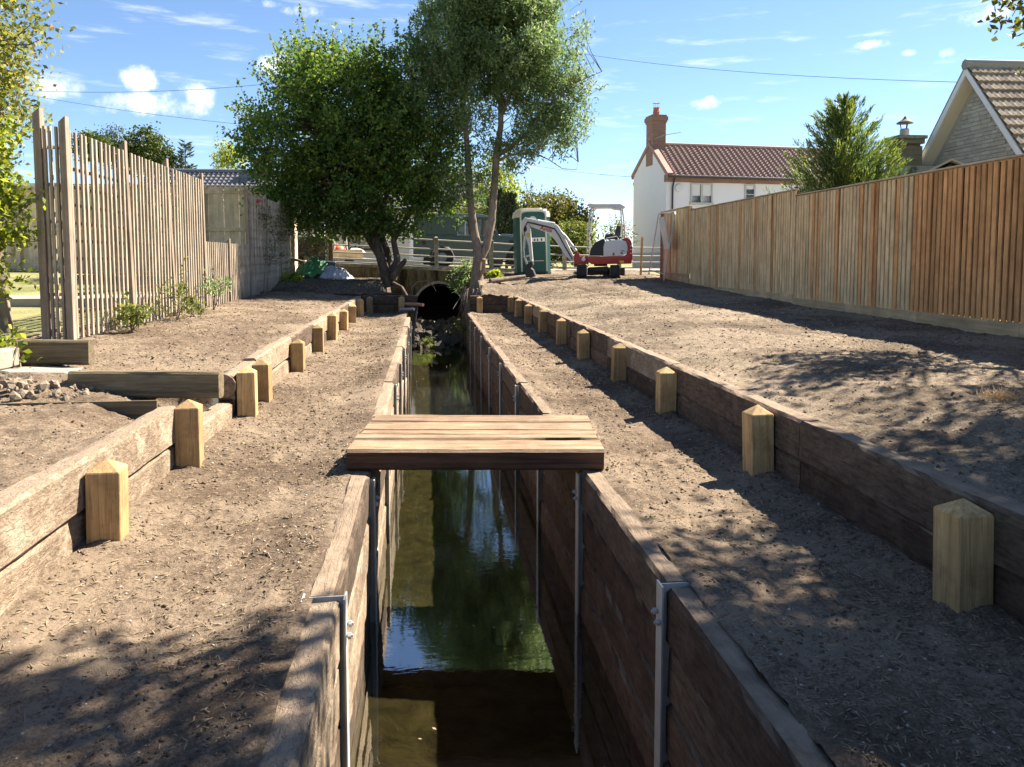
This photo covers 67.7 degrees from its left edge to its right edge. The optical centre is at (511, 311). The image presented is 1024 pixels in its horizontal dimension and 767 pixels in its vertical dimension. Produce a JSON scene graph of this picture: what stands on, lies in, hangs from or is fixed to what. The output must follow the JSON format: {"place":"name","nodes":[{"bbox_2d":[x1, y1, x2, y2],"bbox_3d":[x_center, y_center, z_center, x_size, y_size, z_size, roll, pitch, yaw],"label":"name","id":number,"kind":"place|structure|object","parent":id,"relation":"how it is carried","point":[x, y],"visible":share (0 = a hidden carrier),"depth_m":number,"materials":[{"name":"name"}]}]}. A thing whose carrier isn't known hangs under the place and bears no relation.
{"place":"outdoors","nodes":[
{"label":"outdoors","id":0,"kind":"place"},
{"bbox_2d":[9,294,188,306],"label":"garden path","id":1,"kind":"structure","parent":0,"point":[24,300],"depth_m":12.87,"materials":[{"name":"concrete"}]},
{"bbox_2d":[30,95,241,124],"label":"overhead cable","id":2,"kind":"object","parent":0,"point":[132,111],"visible":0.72,"depth_m":44.32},
{"bbox_2d":[23,83,272,91],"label":"overhead cable","id":3,"kind":"object","parent":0,"point":[155,91],"visible":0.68,"depth_m":42.13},
{"bbox_2d":[0,291,355,490],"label":"terrace","id":4,"kind":"structure","parent":0,"point":[36,421],"depth_m":7.02,"materials":[{"name":"soil"}]},
{"bbox_2d":[0,367,82,373],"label":"concrete slab","id":5,"kind":"structure","parent":4,"relation":"on","point":[51,370],"depth_m":6.31,"materials":[{"name":"concrete"}]},
{"bbox_2d":[0,346,18,369],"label":"concrete slab","id":6,"kind":"structure","parent":5,"relation":"on","point":[9,357],"depth_m":6.32,"materials":[{"name":"concrete"}]},
{"bbox_2d":[0,287,41,366],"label":"trailing weed","id":7,"kind":"object","parent":6,"relation":"on","point":[5,340],"visible":0.96,"depth_m":6.45,"materials":[{"name":"green plant"}]},
{"bbox_2d":[0,374,93,401],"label":"rubble pile","id":8,"kind":"object","parent":4,"relation":"on","point":[17,388],"visible":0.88,"depth_m":5.83,"materials":[{"name":"stone"}]},
{"bbox_2d":[5,339,94,364],"bbox_3d":[-4.518,0.353,6.648,1.716,0.222,0.104,0,4,0],"label":"garden sleeper","id":9,"kind":"object","parent":4,"relation":"on","point":[62,352],"visible":0.79,"depth_m":6.60,"materials":[{"name":"brown wood"}]},
{"bbox_2d":[0,400,157,418],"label":"edging board","id":10,"kind":"object","parent":4,"relation":"on","point":[135,409],"visible":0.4,"depth_m":5.61,"materials":[{"name":"brown wood"}]},
{"bbox_2d":[99,291,160,332],"bbox_3d":[-4.819,0.001,9.628,0.666,0.563,0.819,-3,5,-34],"label":"plant","id":11,"kind":"object","parent":4,"relation":"on","point":[136,317],"visible":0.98,"depth_m":9.50,"materials":[{"name":"green plant"}]},
{"bbox_2d":[67,370,223,397],"bbox_3d":[-2.925,0.581,6.105,1.216,0.216,0.106,0,4,1],"label":"garden sleeper","id":12,"kind":"object","parent":4,"relation":"on","point":[167,384],"visible":0.86,"depth_m":6.05,"materials":[{"name":"brown wood"}]},
{"bbox_2d":[32,107,291,339],"bbox_3d":[-5.804,-1.349,15.580,0.350,2.718,14.725,0,4,-6],"label":"trellis screen","id":13,"kind":"object","parent":4,"relation":"on","point":[247,261],"visible":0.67,"depth_m":10.06,"materials":[{"name":"brown wood"}]},
{"bbox_2d":[256,200,292,293],"bbox_3d":[-6.090,-1.727,19.755,0.648,2.501,3.355,0,4,-6],"label":"climbing rose","id":14,"kind":"object","parent":13,"relation":"attached to","point":[281,232],"visible":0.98,"depth_m":19.10,"materials":[{"name":"green plant"}]},
{"bbox_2d":[1,294,344,459],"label":"pebbles","id":15,"kind":"object","parent":4,"relation":"on","point":[167,358],"visible":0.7,"depth_m":7.33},
{"bbox_2d":[0,293,349,485],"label":"soil clods","id":16,"kind":"object","parent":4,"relation":"on","point":[35,410],"visible":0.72,"depth_m":8.48,"materials":[{"name":"soil"}]},
{"bbox_2d":[0,292,349,489],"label":"wood chips","id":17,"kind":"object","parent":4,"relation":"on","point":[177,354],"visible":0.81,"depth_m":8.43,"materials":[{"name":"wood"}]},
{"bbox_2d":[151,256,209,319],"bbox_3d":[-4.980,-0.335,11.636,0.749,1.013,1.160,0,4,-6],"label":"rose bush","id":18,"kind":"object","parent":4,"relation":"on","point":[190,302],"visible":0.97,"depth_m":11.41,"materials":[{"name":"green plant"}]},
{"bbox_2d":[198,265,233,309],"bbox_3d":[-5.240,-0.405,13.485,0.658,0.816,0.949,-2,4,-26],"label":"grey leaved shrub","id":19,"kind":"object","parent":4,"relation":"on","point":[216,286],"visible":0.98,"depth_m":13.43,"materials":[{"name":"green plant"}]},
{"bbox_2d":[0,311,407,766],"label":"towpath","id":20,"kind":"structure","parent":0,"point":[42,730],"depth_m":3.04,"materials":[{"name":"soil"}]},
{"bbox_2d":[8,325,386,763],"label":"pebbles","id":21,"kind":"object","parent":20,"relation":"on","point":[21,733],"visible":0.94,"depth_m":3.52,"materials":[{"name":"stone"}]},
{"bbox_2d":[0,312,403,757],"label":"wood chips","id":22,"kind":"object","parent":20,"relation":"on","point":[189,647],"visible":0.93,"depth_m":3.42,"materials":[{"name":"wood"}]},
{"bbox_2d":[32,312,403,766],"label":"soil clods","id":23,"kind":"object","parent":20,"relation":"on","point":[198,734],"visible":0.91,"depth_m":3.29,"materials":[{"name":"soil"}]},
{"bbox_2d":[400,308,414,310],"bbox_3d":[-2.579,-0.055,18.793,0.069,0.108,0.544,-4,6,-44],"label":"drain pipe","id":24,"kind":"object","parent":20,"relation":"on","point":[405,309],"visible":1,"depth_m":18.76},
{"bbox_2d":[412,310,417,344],"bbox_3d":[-2.349,0.385,18.509,0.056,0.810,0.294,1,4,13],"label":"downpipe","id":25,"kind":"object","parent":24,"relation":"attached to","point":[413,330],"visible":1,"depth_m":18.41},
{"bbox_2d":[333,239,347,249],"bbox_3d":[-6.221,-2.401,27.490,0.660,1.016,0.532,-1,4,-12],"label":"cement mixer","id":26,"kind":"object","parent":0,"point":[338,247],"visible":0.34,"depth_m":27.30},
{"bbox_2d":[271,276,411,338],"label":"bank","id":27,"kind":"structure","parent":0,"point":[311,290],"depth_m":20.64,"materials":[{"name":"soil"}]},
{"bbox_2d":[278,261,304,282],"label":"plant","id":28,"kind":"object","parent":27,"relation":"on","point":[293,276],"visible":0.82,"depth_m":20.92,"materials":[{"name":"green plant"}]},
{"bbox_2d":[291,204,327,277],"bbox_3d":[-6.049,-2.377,22.508,1.454,3.210,1.056,1,4,18],"label":"bramble","id":29,"kind":"object","parent":27,"relation":"on","point":[310,233],"visible":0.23,"depth_m":22.39,"materials":[{"name":"green plant"}]},
{"bbox_2d":[297,256,328,277],"bbox_3d":[-5.850,-1.280,22.569,0.999,0.701,0.954,-3,5,-35],"label":"green tarpaulin","id":30,"kind":"object","parent":27,"relation":"on","point":[317,266],"visible":0.77,"depth_m":22.31,"materials":[{"name":"plastic"}]},
{"bbox_2d":[322,260,335,266],"bbox_3d":[-5.697,-1.351,23.503,0.500,0.420,0.500,5,2,-18],"label":"blue crate","id":31,"kind":"object","parent":27,"relation":"on","point":[331,263],"visible":0.24,"depth_m":23.30,"materials":[{"name":"blue plastic"}]},
{"bbox_2d":[272,276,391,294],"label":"soil clods","id":32,"kind":"object","parent":27,"relation":"on","point":[312,282],"visible":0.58,"depth_m":20.61,"materials":[{"name":"soil"}]},
{"bbox_2d":[319,266,354,279],"bbox_3d":[-5.196,-1.042,22.400,1.019,0.608,0.855,1,4,8],"label":"grey tarpaulin","id":33,"kind":"object","parent":27,"relation":"on","point":[335,272],"visible":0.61,"depth_m":22.20,"materials":[{"name":"plastic"}]},
{"bbox_2d":[216,3,485,294],"bbox_3d":[-4.572,-4.541,22.180,7.622,8.119,6.183,0,4,-6],"label":"bushy tree","id":34,"kind":"object","parent":27,"relation":"on","point":[332,164],"visible":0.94,"depth_m":21.09,"materials":[{"name":"green plant"}]},
{"bbox_2d":[318,293,417,312],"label":"cross wall","id":35,"kind":"structure","parent":27,"relation":"on","point":[383,303],"depth_m":19.45,"materials":[{"name":"brown wood"}]},
{"bbox_2d":[404,302,423,305],"bbox_3d":[-2.464,-0.178,19.143,0.721,0.091,0.082,4,5,42],"label":"drain pipe","id":36,"kind":"object","parent":35,"relation":"attached to","point":[412,304],"visible":1,"depth_m":19.10,"materials":[{"name":"ceramic"}]},
{"bbox_2d":[120,260,659,286],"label":"road","id":37,"kind":"structure","parent":0,"point":[438,285],"depth_m":30.06,"materials":[{"name":"asphalt"}]},
{"bbox_2d":[333,250,370,261],"bbox_3d":[-5.635,-1.884,27.660,1.882,0.700,1.240,-1,4,-12],"label":"trailer","id":38,"kind":"object","parent":37,"relation":"on","point":[341,255],"visible":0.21,"depth_m":27.13,"materials":[{"name":"brown wood"}]},
{"bbox_2d":[409,220,502,267],"bbox_3d":[-2.278,-2.905,32.593,4.100,2.148,1.712,-1,4,-11],"label":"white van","id":39,"kind":"object","parent":37,"relation":"on","point":[430,259],"visible":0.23,"depth_m":31.69,"materials":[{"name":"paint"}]},
{"bbox_2d":[413,213,513,266],"bbox_3d":[-1.397,-2.622,28.446,4.437,1.961,1.926,0,4,-3],"label":"off road car","id":40,"kind":"object","parent":37,"relation":"on","point":[448,232],"visible":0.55,"depth_m":27.65,"materials":[{"name":"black metal"}]},
{"bbox_2d":[598,212,643,243],"bbox_3d":[4.744,-3.180,34.028,1.654,2.617,1.761,-3,5,-38],"label":"grey shrub","id":41,"kind":"object","parent":37,"relation":"on","point":[615,226],"visible":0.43,"depth_m":33.88,"materials":[{"name":"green plant"}]},
{"bbox_2d":[460,274,525,338],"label":"bank","id":42,"kind":"structure","parent":0,"point":[501,288],"depth_m":20.65,"materials":[{"name":"soil"}]},
{"bbox_2d":[443,316,466,337],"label":"water weed","id":43,"kind":"object","parent":42,"relation":"on","point":[461,329],"visible":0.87,"depth_m":19.17,"materials":[{"name":"green plant"}]},
{"bbox_2d":[445,258,471,294],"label":"ivy","id":44,"kind":"object","parent":42,"relation":"on","point":[460,280],"visible":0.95,"depth_m":24.12,"materials":[{"name":"green plant"}]},
{"bbox_2d":[453,284,482,316],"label":"hanging roots","id":45,"kind":"object","parent":42,"relation":"hanging from","point":[466,294],"visible":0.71,"depth_m":20.68,"materials":[{"name":"brown plant"}]},
{"bbox_2d":[469,295,511,312],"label":"cross wall","id":46,"kind":"structure","parent":42,"relation":"on","point":[488,304],"depth_m":19.39,"materials":[{"name":"brown wood"}]},
{"bbox_2d":[486,263,504,277],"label":"dock plant","id":47,"kind":"object","parent":42,"relation":"on","point":[494,273],"visible":0.75,"depth_m":21.97,"materials":[{"name":"green plant"}]},
{"bbox_2d":[389,0,608,288],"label":"forked tree","id":48,"kind":"object","parent":42,"relation":"on","point":[509,45],"visible":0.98,"depth_m":20.98,"materials":[{"name":"green plant"}]},
{"bbox_2d":[489,275,525,282],"bbox_3d":[-0.123,-0.897,21.339,1.238,0.247,0.157,-3,5,-39],"label":"fallen log","id":49,"kind":"object","parent":42,"relation":"on","point":[501,279],"visible":0.96,"depth_m":21.22,"materials":[{"name":"wood"}]},
{"bbox_2d":[1,260,987,338],"bbox_3d":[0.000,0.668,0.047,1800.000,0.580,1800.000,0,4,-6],"label":"ground","id":50,"kind":"structure","parent":0,"point":[29,318],"depth_m":15.30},
{"bbox_2d":[0,95,51,328],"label":"bright shrub","id":51,"kind":"object","parent":50,"relation":"on","point":[12,202],"visible":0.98,"depth_m":8.15,"materials":[{"name":"green plant"}]},
{"bbox_2d":[0,0,75,332],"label":"yellowing tree","id":52,"kind":"object","parent":50,"relation":"on","point":[10,81],"visible":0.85,"depth_m":9.80,"materials":[{"name":"green plant"}]},
{"bbox_2d":[71,127,132,183],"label":"oak tree","id":53,"kind":"object","parent":50,"relation":"on","point":[97,137],"visible":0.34,"depth_m":59.63,"materials":[{"name":"green plant"}]},
{"bbox_2d":[94,122,128,237],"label":"bare topped tree","id":54,"kind":"object","parent":50,"relation":"on","point":[111,132],"visible":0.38,"depth_m":63.72,"materials":[{"name":"leaf"},{"name":"dark bark"}]},
{"bbox_2d":[112,120,182,178],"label":"oak tree","id":55,"kind":"object","parent":50,"relation":"on","point":[150,148],"visible":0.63,"depth_m":61.27,"materials":[{"name":"green plant"}]},
{"bbox_2d":[0,183,297,273],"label":"closeboard fence","id":56,"kind":"object","parent":50,"relation":"on","point":[219,214],"visible":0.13,"depth_m":23.09,"materials":[{"name":"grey wood"}]},
{"bbox_2d":[0,296,363,615],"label":"retaining wall","id":57,"kind":"structure","parent":50,"relation":"on","point":[54,516],"depth_m":3.74,"materials":[{"name":"brown wood"}]},
{"bbox_2d":[222,374,235,397],"bbox_3d":[-2.428,0.628,6.431,0.208,0.205,0.018,0,4,-6],"label":"sawn log","id":58,"kind":"object","parent":57,"relation":"attached to","point":[229,385],"visible":0.51,"depth_m":6.43,"materials":[{"name":"wood"}]},
{"bbox_2d":[172,139,197,168],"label":"pine tree","id":59,"kind":"object","parent":50,"relation":"on","point":[182,161],"visible":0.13,"depth_m":61.90,"materials":[{"name":"green plant"}]},
{"bbox_2d":[143,161,266,253],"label":"bungalow","id":60,"kind":"object","parent":50,"relation":"on","point":[221,177],"visible":0.22,"depth_m":42.98,"materials":[{"name":"tile"}]},
{"bbox_2d":[209,136,247,168],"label":"pale tree","id":61,"kind":"object","parent":50,"relation":"on","point":[223,153],"visible":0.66,"depth_m":55.65,"materials":[{"name":"green plant"}]},
{"bbox_2d":[297,236,328,260],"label":"clipped hedge","id":62,"kind":"object","parent":50,"relation":"on","point":[322,250],"visible":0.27,"depth_m":29.47,"materials":[{"name":"green plant"}]},
{"bbox_2d":[271,172,484,264],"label":"cream cottage","id":63,"kind":"structure","parent":50,"relation":"on","point":[399,244],"depth_m":37.18,"materials":[{"name":"white paint"}]},
{"bbox_2d":[346,237,370,249],"bbox_3d":[-7.130,-3.580,37.069,1.810,1.230,0.120,0,4,-3],"label":"window","id":64,"kind":"structure","parent":63,"relation":"in","point":[358,243],"depth_m":37.06,"materials":[{"name":"glass"}]},
{"bbox_2d":[298,234,659,323],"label":"road bridge","id":65,"kind":"structure","parent":50,"relation":"on","point":[439,302],"depth_m":24.94,"materials":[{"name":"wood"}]},
{"bbox_2d":[486,191,498,215],"bbox_3d":[-0.865,-3.665,34.098,0.762,3.557,0.799,0,4,-6],"label":"cypress hedge tree","id":66,"kind":"object","parent":50,"relation":"on","point":[487,208],"visible":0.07,"depth_m":33.94,"materials":[{"name":"green plant"}]},
{"bbox_2d":[456,152,529,266],"bbox_3d":[-1.292,-4.869,35.971,4.263,5.509,2.951,0,4,-6],"label":"pale tree","id":67,"kind":"object","parent":50,"relation":"on","point":[511,185],"visible":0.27,"depth_m":35.73,"materials":[{"name":"green plant"}]},
{"bbox_2d":[495,186,506,267],"bbox_3d":[-0.569,-3.756,34.077,0.818,3.742,0.808,3,5,40],"label":"cypress hedge tree","id":68,"kind":"object","parent":50,"relation":"on","point":[499,222],"visible":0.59,"depth_m":33.92,"materials":[{"name":"green plant"}]},
{"bbox_2d":[500,190,512,267],"bbox_3d":[-0.211,-3.671,34.141,0.774,3.564,0.715,-3,5,-37],"label":"cypress hedge tree","id":69,"kind":"object","parent":50,"relation":"on","point":[506,198],"visible":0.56,"depth_m":33.92,"materials":[{"name":"green plant"}]},
{"bbox_2d":[504,191,520,267],"bbox_3d":[0.014,-3.658,34.100,0.847,3.543,0.794,1,4,16],"label":"cypress hedge tree","id":70,"kind":"object","parent":50,"relation":"on","point":[513,205],"visible":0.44,"depth_m":33.90,"materials":[{"name":"green plant"}]},
{"bbox_2d":[517,180,558,204],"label":"sparse shrub","id":71,"kind":"object","parent":50,"relation":"on","point":[532,186],"visible":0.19,"depth_m":39.90,"materials":[{"name":"green plant"}]},
{"bbox_2d":[517,186,599,257],"bbox_3d":[1.877,-3.924,36.075,4.691,3.822,4.235,0,4,-6],"label":"round bush","id":72,"kind":"object","parent":50,"relation":"on","point":[560,211],"visible":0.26,"depth_m":35.16,"materials":[{"name":"green plant"}]},
{"bbox_2d":[550,216,605,268],"bbox_3d":[2.489,-2.921,33.002,3.690,2.402,2.732,1,4,9],"label":"light shrub","id":73,"kind":"object","parent":50,"relation":"on","point":[578,237],"visible":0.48,"depth_m":32.60,"materials":[{"name":"green plant"}]},
{"bbox_2d":[631,102,830,266],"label":"white house","id":74,"kind":"structure","parent":50,"relation":"on","point":[665,176],"depth_m":37.43,"materials":[{"name":"paint"}]},
{"bbox_2d":[690,183,713,204],"bbox_3d":[9.041,-5.609,36.416,1.200,1.030,0.120,-1,4,-12],"label":"window","id":75,"kind":"structure","parent":74,"relation":"in","point":[706,188],"depth_m":36.41,"materials":[{"name":"white glass"}]},
{"bbox_2d":[744,184,755,198],"bbox_3d":[11.516,-5.647,36.962,0.610,1.030,0.120,-1,4,-12],"label":"window","id":76,"kind":"structure","parent":74,"relation":"in","point":[747,186],"depth_m":36.96,"materials":[{"name":"white glass"}]},
{"bbox_2d":[508,296,1023,625],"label":"retaining wall","id":77,"kind":"structure","parent":50,"relation":"on","point":[963,542],"depth_m":3.93,"materials":[{"name":"brown wood"}]},
{"bbox_2d":[762,91,918,195],"bbox_3d":[9.266,-3.422,21.514,3.477,5.428,4.358,-2,4,-24],"label":"cypress tree","id":78,"kind":"object","parent":50,"relation":"on","point":[847,162],"visible":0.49,"depth_m":20.88,"materials":[{"name":"green plant"}]},
{"bbox_2d":[928,158,970,172],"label":"garden shed","id":79,"kind":"structure","parent":50,"relation":"on","point":[951,162],"depth_m":14.46,"materials":[{"name":"wood"}]},
{"bbox_2d":[880,59,1023,179],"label":"stone house","id":80,"kind":"structure","parent":50,"relation":"on","point":[981,117],"depth_m":20.00,"materials":[{"name":"stone"},{"name":"grey tile"}]},
{"bbox_2d":[581,53,969,82],"bbox_3d":[7.438,-9.121,28.000,0.015,5.139,18.936,-2,5,-30],"label":"overhead cable","id":81,"kind":"object","parent":80,"relation":"attached to","point":[783,74],"visible":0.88,"depth_m":25.00,"materials":[{"name":"rubber"}]},
{"bbox_2d":[977,0,1023,76],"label":"overhanging tree","id":82,"kind":"object","parent":50,"relation":"on","point":[1017,26],"visible":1,"depth_m":8.83,"materials":[{"name":"green plant"}]},
{"bbox_2d":[350,336,646,766],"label":"stream water","id":83,"kind":"structure","parent":0,"point":[525,682],"depth_m":4.60,"materials":[{"name":"liquid"}]},
{"bbox_2d":[419,326,435,347],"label":"water weed","id":84,"kind":"object","parent":83,"relation":"on","point":[427,341],"visible":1,"depth_m":18.94,"materials":[{"name":"green plant"}]},
{"bbox_2d":[518,162,628,176],"bbox_3d":[3.104,-6.669,36.000,7.244,0.287,0.019,-3,5,-33],"label":"overhead cable","id":85,"kind":"object","parent":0,"point":[575,171],"visible":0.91,"depth_m":35.88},
{"bbox_2d":[469,311,1023,766],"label":"towpath","id":86,"kind":"structure","parent":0,"point":[741,613],"depth_m":3.12,"materials":[{"name":"soil"}]},
{"bbox_2d":[473,311,1023,766],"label":"wood chips","id":87,"kind":"object","parent":86,"relation":"on","point":[897,615],"visible":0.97,"depth_m":3.03,"materials":[{"name":"wood"}]},
{"bbox_2d":[474,312,1023,766],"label":"soil clods","id":88,"kind":"object","parent":86,"relation":"on","point":[852,726],"visible":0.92,"depth_m":3.21,"materials":[{"name":"soil"}]},
{"bbox_2d":[503,327,1009,766],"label":"pebbles","id":89,"kind":"object","parent":86,"relation":"on","point":[881,656],"visible":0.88,"depth_m":2.99,"materials":[{"name":"stone"}]},
{"bbox_2d":[895,631,918,639],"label":"twig","id":90,"kind":"object","parent":86,"relation":"on","point":[898,635],"visible":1,"depth_m":2.83,"materials":[{"name":"brown wood"}]},
{"bbox_2d":[504,269,1023,504],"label":"terrace","id":91,"kind":"structure","parent":0,"point":[834,359],"depth_m":6.85,"materials":[{"name":"soil"}]},
{"bbox_2d":[512,208,550,274],"bbox_3d":[0.630,-2.233,24.497,1.118,2.120,1.179,-2,4,-5],"label":"portable toilet","id":92,"kind":"object","parent":91,"relation":"on","point":[541,249],"visible":0.52,"depth_m":23.98,"materials":[{"name":"green plastic"}]},
{"bbox_2d":[521,212,545,271],"bbox_3d":[0.684,-2.184,23.942,0.737,1.860,0.060,-2,4,-5],"label":"door","id":93,"kind":"structure","parent":92,"relation":"in","point":[537,236],"depth_m":23.95,"materials":[{"name":"green plastic"}]},
{"bbox_2d":[521,203,632,277],"bbox_3d":[1.937,-2.099,23.028,3.335,2.245,1.443,0,4,7],"label":"mini excavator","id":94,"kind":"object","parent":91,"relation":"on","point":[612,252],"visible":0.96,"depth_m":22.68,"materials":[{"name":"painted metal"},{"name":"rubber"},{"name":"black plastic"}]},
{"bbox_2d":[639,237,642,274],"bbox_3d":[4.059,-1.662,23.961,0.060,1.360,0.050,0,5,-18],"label":"wooden stake","id":95,"kind":"object","parent":91,"relation":"on","point":[641,255],"visible":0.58,"depth_m":23.94,"materials":[{"name":"brown wood"}]},
{"bbox_2d":[648,212,675,280],"bbox_3d":[4.243,-1.884,21.701,0.331,1.950,2.378,0,4,0],"label":"site fence panel","id":96,"kind":"object","parent":91,"relation":"on","point":[668,250],"visible":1,"depth_m":21.55,"materials":[{"name":"metal"}]},
{"bbox_2d":[659,217,668,248],"bbox_3d":[4.266,-2.197,21.403,0.020,0.900,0.750,-11,4,1],"label":"notice board","id":97,"kind":"object","parent":96,"relation":"hanging from","point":[663,228],"visible":0.86,"depth_m":21.35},
{"bbox_2d":[512,274,1023,503],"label":"soil clods","id":98,"kind":"object","parent":91,"relation":"on","point":[943,431],"visible":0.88,"depth_m":7.68,"materials":[{"name":"soil"}]},
{"bbox_2d":[515,273,1023,472],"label":"wood chips","id":99,"kind":"object","parent":91,"relation":"on","point":[819,356],"visible":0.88,"depth_m":7.77,"materials":[{"name":"wood"}]},
{"bbox_2d":[535,280,1019,449],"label":"pebbles","id":100,"kind":"object","parent":91,"relation":"on","point":[820,342],"visible":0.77,"depth_m":8.33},
{"bbox_2d":[660,154,1023,337],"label":"slatted fence","id":101,"kind":"object","parent":91,"relation":"on","point":[941,247],"visible":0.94,"depth_m":11.38,"materials":[{"name":"brown wood"}]},
{"bbox_2d":[971,383,1023,402],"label":"grass tuft","id":102,"kind":"object","parent":91,"relation":"on","point":[995,394],"visible":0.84,"depth_m":4.82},
{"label":"stream bed","id":103,"kind":"structure","parent":0,"visible":0},
{"bbox_2d":[258,317,412,766],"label":"timber channel wall","id":104,"kind":"structure","parent":103,"relation":"on","point":[313,723],"depth_m":3.07,"materials":[{"name":"brown wood"}]},
{"bbox_2d":[411,316,466,349],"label":"stream stones","id":105,"kind":"object","parent":103,"relation":"on","point":[423,328],"visible":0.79,"depth_m":20.81,"materials":[{"name":"stone"}]},
{"bbox_2d":[467,313,836,766],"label":"timber channel wall","id":106,"kind":"structure","parent":103,"relation":"on","point":[691,687],"depth_m":3.43,"materials":[{"name":"brown wood"}]},
{"bbox_2d":[346,415,603,469],"bbox_3d":[-0.231,0.895,5.342,1.642,0.148,1.094,0,4,1],"label":"footbridge","id":107,"kind":"object","parent":106,"relation":"on","point":[475,442],"visible":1,"depth_m":4.96,"materials":[{"name":"brown wood"}]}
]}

